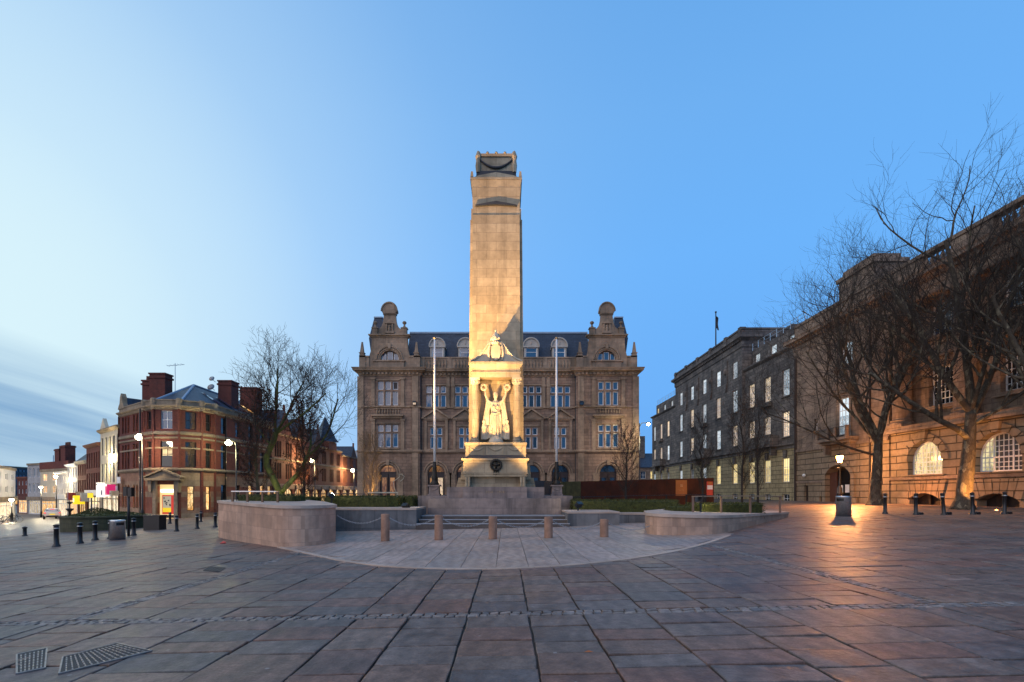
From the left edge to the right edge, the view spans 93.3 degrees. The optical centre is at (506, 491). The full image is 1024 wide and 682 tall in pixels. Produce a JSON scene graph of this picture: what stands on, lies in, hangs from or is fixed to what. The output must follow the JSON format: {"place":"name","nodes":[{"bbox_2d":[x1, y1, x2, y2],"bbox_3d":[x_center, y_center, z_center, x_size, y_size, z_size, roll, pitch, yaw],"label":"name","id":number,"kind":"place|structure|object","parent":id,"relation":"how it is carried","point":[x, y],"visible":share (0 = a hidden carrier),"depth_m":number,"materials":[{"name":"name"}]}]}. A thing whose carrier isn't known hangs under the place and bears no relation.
{"place":"outdoors","nodes":[
{"label":"outdoors","id":0,"kind":"place"},
{"bbox_2d":[0,510,58,536],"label":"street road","id":1,"kind":"structure","parent":0,"point":[29,520],"depth_m":47.12,"materials":[{"name":"grey asphalt"}]},
{"bbox_2d":[43,508,60,518],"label":"car","id":2,"kind":"object","parent":1,"relation":"on","point":[52,512],"visible":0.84,"depth_m":64.59,"materials":[{"name":"white paint"}]},
{"bbox_2d":[4,522,58,535],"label":"crossing setts","id":3,"kind":"structure","parent":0,"point":[9,531],"depth_m":33.60,"materials":[{"name":"white stone"}]},
{"bbox_2d":[0,506,209,550],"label":"street pavement","id":4,"kind":"structure","parent":0,"point":[63,534],"depth_m":26.32,"materials":[{"name":"grey stone"}]},
{"bbox_2d":[135,434,143,513],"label":"street lamp","id":5,"kind":"object","parent":4,"relation":"on","point":[138,437],"visible":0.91,"depth_m":45.95,"materials":[{"name":"metal"}]},
{"bbox_2d":[286,523,732,567],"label":"apron paving","id":6,"kind":"structure","parent":0,"point":[474,548],"depth_m":14.14,"materials":[{"name":"stone"}]},
{"bbox_2d":[381,514,389,540],"bbox_3d":[-4.130,1.228,16.500,0.299,0.970,0.299,0,0,0],"label":"stone post","id":7,"kind":"object","parent":6,"relation":"on","point":[385,527],"visible":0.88,"depth_m":16.38,"materials":[{"name":"stone"}]},
{"bbox_2d":[434,515,442,539],"bbox_3d":[-2.303,1.226,16.480,0.299,0.901,0.299,0,0,0],"label":"stone post","id":8,"kind":"object","parent":6,"relation":"on","point":[438,530],"visible":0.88,"depth_m":16.36,"materials":[{"name":"stone"}]},
{"bbox_2d":[489,516,496,538],"bbox_3d":[-0.458,1.228,16.460,0.299,0.822,0.299,0,0,0],"label":"stone post","id":9,"kind":"object","parent":6,"relation":"on","point":[492,527],"visible":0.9,"depth_m":16.34,"materials":[{"name":"stone"}]},
{"bbox_2d":[544,517,552,537],"bbox_3d":[1.437,1.220,16.440,0.299,0.763,0.299,0,0,0],"label":"stone post","id":10,"kind":"object","parent":6,"relation":"on","point":[548,527],"visible":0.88,"depth_m":16.32,"materials":[{"name":"stone"}]},
{"bbox_2d":[600,519,608,536],"bbox_3d":[3.327,1.238,16.420,0.299,0.650,0.299,0,0,0],"label":"stone post","id":11,"kind":"object","parent":6,"relation":"on","point":[604,528],"visible":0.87,"depth_m":16.30,"materials":[{"name":"stone"}]},
{"bbox_2d":[0,498,1023,681],"bbox_3d":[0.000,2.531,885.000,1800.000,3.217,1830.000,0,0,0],"label":"ground","id":12,"kind":"structure","parent":0,"point":[715,500],"depth_m":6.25,"materials":[{"name":"grey stone"}]},
{"bbox_2d":[0,465,17,520],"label":"white corner shop","id":13,"kind":"structure","parent":12,"relation":"on","point":[7,482],"depth_m":65.95,"materials":[{"name":"paint"}]},
{"bbox_2d":[6,466,27,504],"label":"glass office","id":14,"kind":"structure","parent":12,"relation":"on","point":[21,472],"depth_m":155.55,"materials":[{"name":"glass"}]},
{"bbox_2d":[15,477,27,513],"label":"brick house","id":15,"kind":"structure","parent":12,"relation":"on","point":[22,494],"depth_m":93.07,"materials":[{"name":"brown brick"}]},
{"bbox_2d":[15,647,47,674],"bbox_3d":[-4.760,1.698,4.858,0.863,0.048,0.245,0,0,45],"label":"access cover","id":16,"kind":"object","parent":12,"relation":"on","point":[36,660],"visible":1,"depth_m":4.81,"materials":[{"name":"metal"}]},
{"bbox_2d":[26,463,39,514],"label":"panel clad block","id":17,"kind":"structure","parent":12,"relation":"on","point":[33,489],"depth_m":89.22,"materials":[{"name":"white paint"}]},
{"bbox_2d":[51,524,60,546],"bbox_3d":[-17.086,1.678,18.350,0.280,0.920,0.280,0,0,0],"label":"bollard","id":18,"kind":"object","parent":12,"relation":"on","point":[56,527],"visible":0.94,"depth_m":18.29,"materials":[{"name":"black metal"}]},
{"bbox_2d":[54,471,67,515],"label":"pale plaster shop","id":19,"kind":"structure","parent":12,"relation":"on","point":[62,489],"depth_m":72.45,"materials":[{"name":"white paint"}]},
{"bbox_2d":[38,442,85,514],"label":"brick topped house","id":20,"kind":"structure","parent":12,"relation":"on","point":[65,454],"depth_m":83.99,"materials":[{"name":"white paint"}]},
{"bbox_2d":[64,458,85,513],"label":"white painted shop","id":21,"kind":"structure","parent":12,"relation":"on","point":[72,477],"depth_m":68.26,"materials":[{"name":"paint"}]},
{"bbox_2d":[74,459,85,512],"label":"brown brick shop","id":22,"kind":"structure","parent":12,"relation":"on","point":[81,464],"depth_m":64.92,"materials":[{"name":"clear brick"}]},
{"bbox_2d":[75,522,84,543],"bbox_3d":[-17.235,1.683,19.538,0.280,0.920,0.280,0,0,0],"label":"bollard","id":23,"kind":"object","parent":12,"relation":"on","point":[80,533],"visible":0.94,"depth_m":19.48,"materials":[{"name":"black metal"}]},
{"bbox_2d":[83,442,99,512],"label":"red brick shop","id":24,"kind":"structure","parent":12,"relation":"on","point":[92,464],"depth_m":61.12,"materials":[{"name":"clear brick"}]},
{"bbox_2d":[91,521,98,540],"bbox_3d":[-17.997,1.710,21.155,0.280,0.920,0.280,0,0,0],"label":"bollard","id":25,"kind":"object","parent":12,"relation":"on","point":[95,530],"visible":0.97,"depth_m":21.10,"materials":[{"name":"black metal"}]},
{"bbox_2d":[58,507,151,531],"bbox_3d":[-25.600,1.761,31.000,4.640,1.631,4.640,0,0,0],"label":"round planter","id":26,"kind":"object","parent":12,"relation":"on","point":[69,522],"visible":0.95,"depth_m":29.22,"materials":[{"name":"stone"}]},
{"bbox_2d":[58,642,151,674],"bbox_3d":[-4.188,1.686,4.896,0.685,0.050,0.748,0,0,26],"label":"access cover","id":27,"kind":"object","parent":12,"relation":"on","point":[97,656],"visible":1,"depth_m":4.93,"materials":[{"name":"metal"}]},
{"bbox_2d":[96,418,119,511],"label":"cream shop","id":28,"kind":"structure","parent":12,"relation":"on","point":[108,446],"depth_m":56.56,"materials":[{"name":"beige paint"}]},
{"bbox_2d":[96,482,104,496],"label":"projecting sign","id":29,"kind":"object","parent":28,"relation":"attached to","point":[98,489],"visible":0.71,"depth_m":55.91,"materials":[{"name":"grey"}]},
{"bbox_2d":[105,484,115,494],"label":"projecting sign","id":30,"kind":"object","parent":28,"relation":"attached to","point":[109,487],"visible":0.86,"depth_m":53.50,"materials":[{"name":"pink"}]},
{"bbox_2d":[109,520,125,539],"bbox_3d":[-16.869,1.650,20.982,0.556,0.880,0.556,0,0,-42],"label":"litter bin","id":31,"kind":"object","parent":12,"relation":"on","point":[117,529],"visible":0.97,"depth_m":20.79,"materials":[{"name":"metal"}]},
{"bbox_2d":[123,487,133,535],"bbox_3d":[-18.060,0.959,23.111,0.400,2.407,0.200,0,0,0],"label":"sign post","id":32,"kind":"object","parent":12,"relation":"on","point":[128,492],"visible":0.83,"depth_m":23.06,"materials":[{"name":"black metal"}]},
{"bbox_2d":[142,515,166,529],"bbox_3d":[-20.410,1.788,28.076,0.960,0.910,0.660,0,0,0],"label":"utility cabinet","id":33,"kind":"object","parent":12,"relation":"on","point":[154,522],"visible":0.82,"depth_m":27.78,"materials":[{"name":"grey metal"}]},
{"bbox_2d":[116,363,272,518],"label":"corner building","id":34,"kind":"structure","parent":12,"relation":"on","point":[187,432],"depth_m":50.42,"materials":[{"name":"red brick"}]},
{"bbox_2d":[162,441,171,466],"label":"window","id":35,"kind":"structure","parent":34,"relation":"in","point":[166,453],"depth_m":48.44,"materials":[{"name":"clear glass"}]},
{"bbox_2d":[162,411,171,428],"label":"window","id":36,"kind":"structure","parent":34,"relation":"in","point":[166,415],"depth_m":48.50,"materials":[{"name":"glass"}]},
{"bbox_2d":[160,485,173,518],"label":"door","id":37,"kind":"structure","parent":34,"relation":"in","point":[166,499],"depth_m":48.64,"materials":[{"name":"yellow"}]},
{"bbox_2d":[185,442,195,467],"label":"window","id":38,"kind":"structure","parent":34,"relation":"in","point":[190,454],"depth_m":49.19,"materials":[{"name":"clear glass"}]},
{"bbox_2d":[185,411,195,429],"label":"window","id":39,"kind":"structure","parent":34,"relation":"in","point":[190,417],"depth_m":49.19,"materials":[{"name":"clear glass"}]},
{"bbox_2d":[187,486,193,510],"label":"window","id":40,"kind":"structure","parent":34,"relation":"in","point":[190,489],"depth_m":49.23,"materials":[{"name":"yellow glass"}]},
{"bbox_2d":[206,443,209,467],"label":"window","id":41,"kind":"structure","parent":34,"relation":"in","point":[207,444],"depth_m":50.69,"materials":[{"name":"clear glass"}]},
{"bbox_2d":[206,486,209,509],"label":"window","id":42,"kind":"structure","parent":34,"relation":"in","point":[207,487],"depth_m":50.73,"materials":[{"name":"yellow glass"}]},
{"bbox_2d":[221,445,224,468],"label":"window","id":43,"kind":"structure","parent":34,"relation":"in","point":[222,447],"depth_m":53.11,"materials":[{"name":"blue glass"}]},
{"bbox_2d":[203,566,224,571],"bbox_3d":[-6.525,1.734,10.815,0.400,0.047,0.997,0,0,-20],"label":"access cover","id":44,"kind":"object","parent":12,"relation":"on","point":[214,569],"visible":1,"depth_m":10.77,"materials":[{"name":"grey metal"}]},
{"bbox_2d":[225,440,236,499],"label":"street lamp","id":45,"kind":"object","parent":12,"relation":"on","point":[228,442],"visible":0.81,"depth_m":48.95,"materials":[{"name":"black metal"}]},
{"bbox_2d":[232,382,285,494],"bbox_3d":[-13.754,-2.464,26.946,2.655,7.535,2.973,0,0,-28],"label":"columnar tree","id":46,"kind":"object","parent":12,"relation":"on","point":[254,458],"visible":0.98,"depth_m":26.76,"materials":[{"name":"brown plant"}]},
{"bbox_2d":[239,387,312,496],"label":"brick terrace","id":47,"kind":"structure","parent":12,"relation":"on","point":[284,475],"depth_m":67.55,"materials":[{"name":"red brick"}]},
{"bbox_2d":[217,500,336,546],"bbox_3d":[-9.598,1.239,20.010,3.902,1.785,11.392,0,0,-34],"label":"planter","id":48,"kind":"object","parent":12,"relation":"on","point":[289,523],"visible":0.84,"depth_m":16.01,"materials":[{"name":"stone"}]},
{"bbox_2d":[231,491,278,501],"bbox_3d":[-9.725,0.215,18.700,2.073,0.530,0.180,0,0,12],"label":"handrail","id":49,"kind":"object","parent":48,"relation":"on","point":[247,496],"visible":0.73,"depth_m":18.64,"materials":[{"name":"metal"}]},
{"bbox_2d":[236,493,306,500],"bbox_3d":[-10.222,0.343,20.909,2.826,0.614,1.606,0,0,0],"label":"hedge","id":50,"kind":"object","parent":48,"relation":"in","point":[282,497],"visible":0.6,"depth_m":20.25,"materials":[{"name":"green plant"}]},
{"bbox_2d":[223,326,381,494],"bbox_3d":[-11.559,-4.187,27.500,8.648,10.674,5.853,0,0,0],"label":"mossy tree","id":51,"kind":"object","parent":12,"relation":"on","point":[274,480],"visible":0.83,"depth_m":27.48,"materials":[{"name":"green plant"}]},
{"bbox_2d":[279,391,328,494],"bbox_3d":[-11.841,-2.412,27.994,2.817,7.427,2.852,0,0,0],"label":"columnar tree","id":52,"kind":"object","parent":12,"relation":"on","point":[302,471],"visible":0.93,"depth_m":27.58,"materials":[{"name":"brown plant"}]},
{"bbox_2d":[309,417,342,497],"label":"brick terrace","id":53,"kind":"structure","parent":12,"relation":"on","point":[328,479],"depth_m":84.24,"materials":[{"name":"red brick"}]},
{"bbox_2d":[337,443,356,496],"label":"brick terrace","id":54,"kind":"structure","parent":12,"relation":"on","point":[349,476],"depth_m":96.35,"materials":[{"name":"red brick"}]},
{"bbox_2d":[357,427,386,495],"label":"columnar tree","id":55,"kind":"object","parent":12,"relation":"on","point":[375,455],"visible":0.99,"depth_m":36.92,"materials":[{"name":"brown plant"}]},
{"bbox_2d":[336,506,425,530],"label":"planter wall","id":56,"kind":"structure","parent":12,"relation":"on","point":[412,515],"depth_m":21.40,"materials":[{"name":"stone"}]},
{"bbox_2d":[321,494,407,506],"bbox_3d":[-7.178,0.499,24.413,4.145,0.802,2.602,0,0,0],"label":"hedge","id":57,"kind":"object","parent":56,"relation":"in","point":[369,501],"visible":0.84,"depth_m":23.36,"materials":[{"name":"green plant"}]},
{"bbox_2d":[417,151,572,529],"bbox_3d":[-0.585,-9.078,27.140,8.200,21.755,11.720,0,0,0],"label":"war memorial","id":58,"kind":"object","parent":12,"relation":"on","point":[496,479],"visible":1,"depth_m":27.57,"materials":[{"name":"stone"}]},
{"bbox_2d":[405,495,417,505],"bbox_3d":[-4.922,0.453,25.294,0.537,0.695,1.945,0,0,0],"label":"hedge","id":59,"kind":"object","parent":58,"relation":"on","point":[411,500],"visible":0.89,"depth_m":24.60,"materials":[{"name":"green plant"}]},
{"bbox_2d":[428,337,440,495],"bbox_3d":[-4.035,-4.269,27.200,0.680,8.938,0.680,0,0,0],"label":"flagpole","id":60,"kind":"object","parent":58,"relation":"on","point":[434,487],"visible":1,"depth_m":27.14,"materials":[{"name":"metal"}]},
{"bbox_2d":[550,337,562,495],"bbox_3d":[2.828,-4.269,27.200,0.680,8.938,0.680,0,0,0],"label":"flagpole","id":61,"kind":"object","parent":58,"relation":"on","point":[556,487],"visible":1,"depth_m":27.14,"materials":[{"name":"metal"}]},
{"bbox_2d":[583,494,705,503],"bbox_3d":[8.200,0.725,30.500,9.889,1.190,0.083,0,0,-12],"label":"handrail","id":62,"kind":"object","parent":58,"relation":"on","point":[646,496],"visible":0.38,"depth_m":30.61,"materials":[{"name":"black paint"}]},
{"bbox_2d":[351,301,644,496],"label":"post office","id":63,"kind":"structure","parent":12,"relation":"on","point":[599,371],"depth_m":53.18,"materials":[{"name":"stone"}]},
{"bbox_2d":[380,472,395,495],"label":"door","id":64,"kind":"structure","parent":63,"relation":"in","point":[392,475],"depth_m":53.25,"materials":[{"name":"black wood"}]},
{"bbox_2d":[428,472,444,494],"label":"door","id":65,"kind":"structure","parent":63,"relation":"in","point":[441,476],"depth_m":53.72,"materials":[{"name":"black wood"}]},
{"bbox_2d":[552,472,567,481],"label":"door","id":66,"kind":"structure","parent":63,"relation":"in","point":[563,476],"depth_m":53.70,"materials":[{"name":"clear glass"}]},
{"bbox_2d":[600,472,615,480],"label":"door","id":67,"kind":"structure","parent":63,"relation":"in","point":[604,476],"depth_m":53.25,"materials":[{"name":"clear glass"}]},
{"bbox_2d":[277,535,730,570],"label":"apron kerb","id":68,"kind":"structure","parent":12,"relation":"on","point":[482,569],"depth_m":10.87,"materials":[{"name":"stone"}]},
{"bbox_2d":[562,510,619,525],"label":"planter wall","id":69,"kind":"structure","parent":12,"relation":"on","point":[583,517],"depth_m":21.68,"materials":[{"name":"stone"}]},
{"bbox_2d":[604,421,643,495],"bbox_3d":[8.528,-2.016,35.095,2.853,6.635,2.742,0,0,21],"label":"columnar tree","id":70,"kind":"object","parent":12,"relation":"on","point":[626,460],"visible":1,"depth_m":34.95,"materials":[{"name":"brown plant"}]},
{"bbox_2d":[534,478,713,504],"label":"site hoarding","id":71,"kind":"object","parent":12,"relation":"on","point":[582,489],"visible":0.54,"depth_m":43.06,"materials":[{"name":"wood"}]},
{"bbox_2d":[676,480,686,495],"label":"hoarding sign","id":72,"kind":"object","parent":71,"relation":"attached to","point":[681,487],"visible":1,"depth_m":45.01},
{"bbox_2d":[706,482,712,494],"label":"hoarding sign","id":73,"kind":"object","parent":71,"relation":"attached to","point":[709,488],"visible":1,"depth_m":46.28,"materials":[{"name":"red paint"}]},
{"bbox_2d":[620,512,644,522],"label":"planter wall","id":74,"kind":"structure","parent":12,"relation":"on","point":[632,517],"depth_m":22.96,"materials":[{"name":"stone"}]},
{"bbox_2d":[640,436,651,479],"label":"house","id":75,"kind":"structure","parent":12,"relation":"on","point":[645,465],"depth_m":131.07,"materials":[{"name":"stone"}]},
{"bbox_2d":[688,410,720,495],"bbox_3d":[14.470,-2.452,35.927,2.288,7.309,2.545,0,0,0],"label":"columnar tree","id":76,"kind":"object","parent":12,"relation":"on","point":[701,480],"visible":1,"depth_m":35.94,"materials":[{"name":"brown plant"}]},
{"bbox_2d":[644,509,788,534],"bbox_3d":[9.319,1.220,22.222,4.404,0.959,13.841,0,0,40],"label":"planter","id":77,"kind":"object","parent":12,"relation":"on","point":[662,522],"visible":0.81,"depth_m":16.84,"materials":[{"name":"stone"}]},
{"bbox_2d":[569,498,679,511],"bbox_3d":[6.006,0.727,25.151,5.592,0.846,2.668,0,0,0],"label":"hedge","id":78,"kind":"object","parent":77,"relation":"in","point":[630,505],"visible":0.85,"depth_m":24.02,"materials":[{"name":"green plant"}]},
{"bbox_2d":[663,504,691,511],"bbox_3d":[7.434,0.847,20.966,1.106,0.705,1.461,0,0,0],"label":"hedge","id":79,"kind":"object","parent":77,"relation":"in","point":[673,507],"visible":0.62,"depth_m":20.47,"materials":[{"name":"green plant"}]},
{"bbox_2d":[685,501,765,517],"bbox_3d":[9.921,0.796,21.433,3.415,0.808,2.163,0,0,0],"label":"hedge","id":80,"kind":"object","parent":77,"relation":"in","point":[741,507],"visible":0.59,"depth_m":20.98,"materials":[{"name":"green plant"}]},
{"bbox_2d":[692,495,781,512],"bbox_3d":[9.782,0.520,20.377,4.503,0.760,0.229,0,0,-16],"label":"handrail","id":81,"kind":"object","parent":77,"relation":"on","point":[736,495],"visible":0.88,"depth_m":20.21,"materials":[{"name":"grey metal"}]},
{"bbox_2d":[650,314,805,500],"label":"council offices","id":82,"kind":"structure","parent":12,"relation":"on","point":[696,386],"depth_m":68.19,"materials":[{"name":"stone"}]},
{"bbox_2d":[766,460,770,482],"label":"window","id":83,"kind":"structure","parent":82,"relation":"in","point":[768,462],"depth_m":59.35,"materials":[{"name":"yellow glass"}]},
{"bbox_2d":[784,368,789,395],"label":"window","id":84,"kind":"structure","parent":82,"relation":"in","point":[786,390],"depth_m":55.48,"materials":[{"name":"grey glass"}]},
{"bbox_2d":[784,411,789,436],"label":"window","id":85,"kind":"structure","parent":82,"relation":"in","point":[786,433],"depth_m":55.46,"materials":[{"name":"beige glass"}]},
{"bbox_2d":[784,458,789,481],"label":"window","id":86,"kind":"structure","parent":82,"relation":"in","point":[786,460],"depth_m":55.35,"materials":[{"name":"yellow glass"}]},
{"bbox_2d":[719,390,759,502],"bbox_3d":[16.977,-3.142,34.947,3.011,8.691,2.786,0,0,18],"label":"columnar tree","id":87,"kind":"object","parent":12,"relation":"on","point":[744,452],"visible":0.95,"depth_m":34.96,"materials":[{"name":"brown plant"}]},
{"bbox_2d":[740,395,774,501],"bbox_3d":[17.718,-2.788,33.968,2.119,7.978,2.820,0,0,0],"label":"columnar tree","id":88,"kind":"object","parent":12,"relation":"on","point":[757,464],"visible":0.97,"depth_m":33.93,"materials":[{"name":"brown plant"}]},
{"bbox_2d":[835,453,843,503],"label":"lamp standard","id":89,"kind":"object","parent":12,"relation":"on","point":[839,457],"visible":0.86,"depth_m":40.40,"materials":[{"name":"black paint"}]},
{"bbox_2d":[835,496,851,515],"bbox_3d":[17.552,0.734,25.146,0.700,1.070,0.700,0,0,0],"label":"litter bin","id":90,"kind":"object","parent":12,"relation":"on","point":[843,505],"visible":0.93,"depth_m":24.89,"materials":[{"name":"metal"}]},
{"bbox_2d":[714,200,1017,505],"bbox_3d":[27.459,-11.538,36.702,21.558,25.364,17.963,0,0,13],"label":"plane tree","id":91,"kind":"object","parent":12,"relation":"on","point":[875,434],"visible":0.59,"depth_m":36.78,"materials":[{"name":"brown plant"}]},
{"bbox_2d":[882,493,887,513],"bbox_3d":[20.596,0.653,26.267,0.280,1.180,0.280,0,0,0],"label":"bollard","id":92,"kind":"object","parent":12,"relation":"on","point":[884,503],"visible":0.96,"depth_m":26.20,"materials":[{"name":"black metal"}]},
{"bbox_2d":[783,195,1023,507],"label":"town hall","id":93,"kind":"structure","parent":12,"relation":"on","point":[921,454],"depth_m":37.70,"materials":[{"name":"stone"}]},
{"bbox_2d":[830,472,837,501],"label":"door","id":94,"kind":"structure","parent":93,"relation":"in","point":[834,475],"depth_m":46.80,"materials":[{"name":"brown wood"}]},
{"bbox_2d":[838,467,848,495],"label":"doorway back","id":95,"kind":"structure","parent":93,"relation":"in","point":[843,469],"depth_m":46.12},
{"bbox_2d":[839,397,848,434],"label":"window","id":96,"kind":"structure","parent":93,"relation":"in","point":[843,413],"depth_m":45.35,"materials":[{"name":"white glass"}]},
{"bbox_2d":[913,441,941,474],"bbox_3d":[31.940,-2.575,36.400,0.080,2.550,3.000,0,0,0],"label":"arched window","id":97,"kind":"structure","parent":93,"relation":"in","point":[927,459],"depth_m":36.65,"materials":[{"name":"glass"}]},
{"bbox_2d":[933,366,952,405],"bbox_3d":[32.820,-7.975,36.100,0.080,2.850,2.000,0,0,0],"label":"window","id":98,"kind":"structure","parent":93,"relation":"in","point":[947,397],"depth_m":36.20,"materials":[{"name":"white glass"}]},
{"bbox_2d":[981,432,1021,471],"bbox_3d":[31.940,-2.575,31.000,0.080,2.550,3.000,0,0,0],"label":"arched window","id":99,"kind":"structure","parent":93,"relation":"in","point":[1001,452],"depth_m":31.17,"materials":[{"name":"white glass"}]},
{"bbox_2d":[1006,346,1023,390],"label":"window","id":100,"kind":"structure","parent":93,"relation":"in","point":[1008,379],"depth_m":31.37,"materials":[{"name":"grey glass"}]},
{"bbox_2d":[783,97,1023,509],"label":"plane tree","id":101,"kind":"object","parent":12,"relation":"on","point":[970,403],"visible":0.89,"depth_m":28.87,"materials":[{"name":"brown plant"}]},
{"bbox_2d":[912,493,923,514],"bbox_3d":[21.218,0.641,24.913,0.480,1.180,0.280,0,0,0],"label":"bollard","id":102,"kind":"object","parent":12,"relation":"on","point":[915,496],"visible":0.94,"depth_m":24.84,"materials":[{"name":"black metal"}]},
{"bbox_2d":[940,493,951,514],"bbox_3d":[22.191,0.612,24.436,0.480,1.180,0.280,-5,0,0],"label":"bollard","id":103,"kind":"object","parent":12,"relation":"on","point":[943,507],"visible":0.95,"depth_m":24.37,"materials":[{"name":"black metal"}]},
{"bbox_2d":[884,177,1023,387],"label":"plane tree","id":104,"kind":"object","parent":12,"relation":"on","point":[1013,342],"visible":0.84,"depth_m":25.77,"materials":[{"name":"brown plant"}]},
{"bbox_2d":[969,492,980,514],"bbox_3d":[23.449,0.589,24.201,0.480,1.180,0.280,-2,0,0],"label":"bollard","id":105,"kind":"object","parent":12,"relation":"on","point":[972,505],"visible":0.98,"depth_m":24.14,"materials":[{"name":"black metal"}]},
{"bbox_2d":[1000,492,1012,513],"bbox_3d":[24.778,0.567,23.930,0.480,1.180,0.280,2,0,0],"label":"bollard","id":106,"kind":"object","parent":12,"relation":"on","point":[1004,503],"visible":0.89,"depth_m":23.87,"materials":[{"name":"black metal"}]},
{"bbox_2d":[0,544,1023,625],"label":"sett paving bands","id":107,"kind":"object","parent":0,"point":[78,620],"visible":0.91,"depth_m":6.38,"materials":[{"name":"stone"}]},
{"bbox_2d":[0,0,1023,466],"label":"sky","id":108,"kind":"structure","parent":0,"point":[179,179],"materials":[{"name":"blue"}]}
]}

